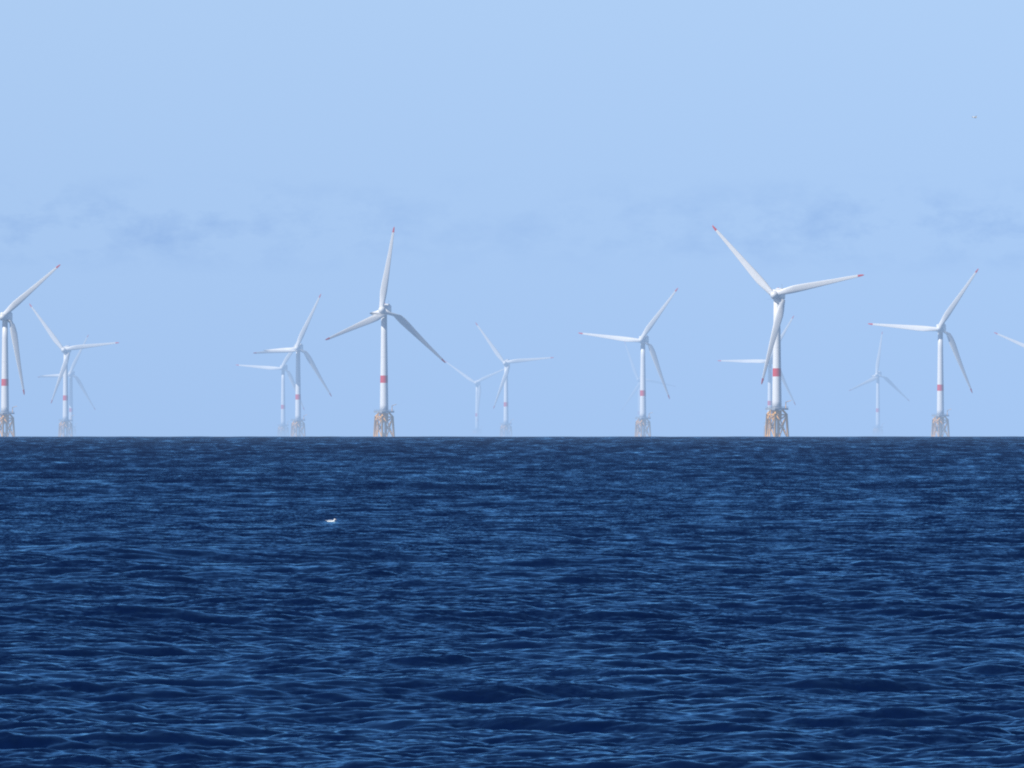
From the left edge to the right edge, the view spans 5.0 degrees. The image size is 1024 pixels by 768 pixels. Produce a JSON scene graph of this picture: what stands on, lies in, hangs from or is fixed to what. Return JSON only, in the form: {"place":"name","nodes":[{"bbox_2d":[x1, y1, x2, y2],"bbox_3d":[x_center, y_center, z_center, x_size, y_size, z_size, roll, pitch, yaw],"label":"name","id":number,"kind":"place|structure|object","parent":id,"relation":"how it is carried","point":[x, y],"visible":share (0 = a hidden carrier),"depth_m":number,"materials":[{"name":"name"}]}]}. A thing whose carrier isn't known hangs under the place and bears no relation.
{"place":"outdoors","nodes":[
{"label":"outdoors","id":0,"kind":"place"},
{"bbox_2d":[0,436,1023,767],"bbox_3d":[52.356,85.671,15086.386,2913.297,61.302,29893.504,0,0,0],"label":"sea","id":1,"kind":"structure","parent":0,"point":[556,602],"depth_m":306.13,"materials":[{"name":"liquid"}]},
{"bbox_2d":[0,264,60,436],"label":"turbine","id":2,"kind":"object","parent":1,"relation":"in","point":[6,316],"visible":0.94,"depth_m":9283.90,"materials":[{"name":"white metal"}]},
{"bbox_2d":[39,335,94,436],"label":"turbine","id":3,"kind":"object","parent":1,"relation":"in","point":[71,373],"visible":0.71,"depth_m":16844.21,"materials":[{"name":"white metal"}]},
{"bbox_2d":[29,303,118,436],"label":"turbine","id":4,"kind":"object","parent":1,"relation":"in","point":[66,351],"visible":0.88,"depth_m":12660.56,"materials":[{"name":"white metal"}]},
{"bbox_2d":[237,345,303,436],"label":"turbine","id":5,"kind":"object","parent":1,"relation":"in","point":[283,367],"visible":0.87,"depth_m":15596.42,"materials":[{"name":"white metal"}]},
{"bbox_2d":[254,294,331,436],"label":"turbine","id":6,"kind":"object","parent":1,"relation":"in","point":[297,349],"visible":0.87,"depth_m":12395.93,"materials":[{"name":"white metal"}]},
{"bbox_2d":[325,227,445,436],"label":"turbine","id":7,"kind":"object","parent":1,"relation":"in","point":[383,311],"visible":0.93,"depth_m":8774.67,"materials":[{"name":"white metal"}]},
{"bbox_2d":[445,361,503,436],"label":"turbine","id":8,"kind":"object","parent":1,"relation":"in","point":[476,432],"visible":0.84,"depth_m":19049.49,"materials":[{"name":"white metal"}]},
{"bbox_2d":[475,322,553,436],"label":"turbine","id":9,"kind":"object","parent":1,"relation":"in","point":[504,429],"visible":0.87,"depth_m":14668.58,"materials":[{"name":"white metal"}]},
{"bbox_2d":[579,288,677,436],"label":"turbine","id":10,"kind":"object","parent":1,"relation":"in","point":[643,339],"visible":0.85,"depth_m":11425.72,"materials":[{"name":"white metal"}]},
{"bbox_2d":[621,342,675,436],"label":"turbine","id":11,"kind":"object","parent":1,"relation":"in","point":[637,387],"visible":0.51,"depth_m":18137.39,"materials":[{"name":"white metal"}]},
{"bbox_2d":[717,316,795,436],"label":"turbine","id":12,"kind":"object","parent":1,"relation":"in","point":[770,363],"visible":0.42,"depth_m":14243.37,"materials":[{"name":"white metal"}]},
{"bbox_2d":[712,225,863,436],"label":"turbine","id":13,"kind":"object","parent":1,"relation":"in","point":[777,295],"visible":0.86,"depth_m":7843.09,"materials":[{"name":"white metal"}]},
{"bbox_2d":[849,331,908,435],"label":"turbine","id":14,"kind":"object","parent":1,"relation":"in","point":[877,375],"visible":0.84,"depth_m":16955.44,"materials":[{"name":"white metal"}]},
{"bbox_2d":[868,269,977,436],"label":"turbine","id":15,"kind":"object","parent":1,"relation":"in","point":[940,328],"visible":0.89,"depth_m":10252.27,"materials":[{"name":"white metal"}]},
{"bbox_2d":[994,332,1023,346],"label":"turbine","id":16,"kind":"object","parent":1,"relation":"in","point":[1016,342],"visible":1,"depth_m":13225.47,"materials":[{"name":"white metal"}]},
{"bbox_2d":[0,0,1023,436],"label":"sky","id":17,"kind":"structure","parent":0,"point":[196,174],"materials":[{"name":"blue"}]}
]}

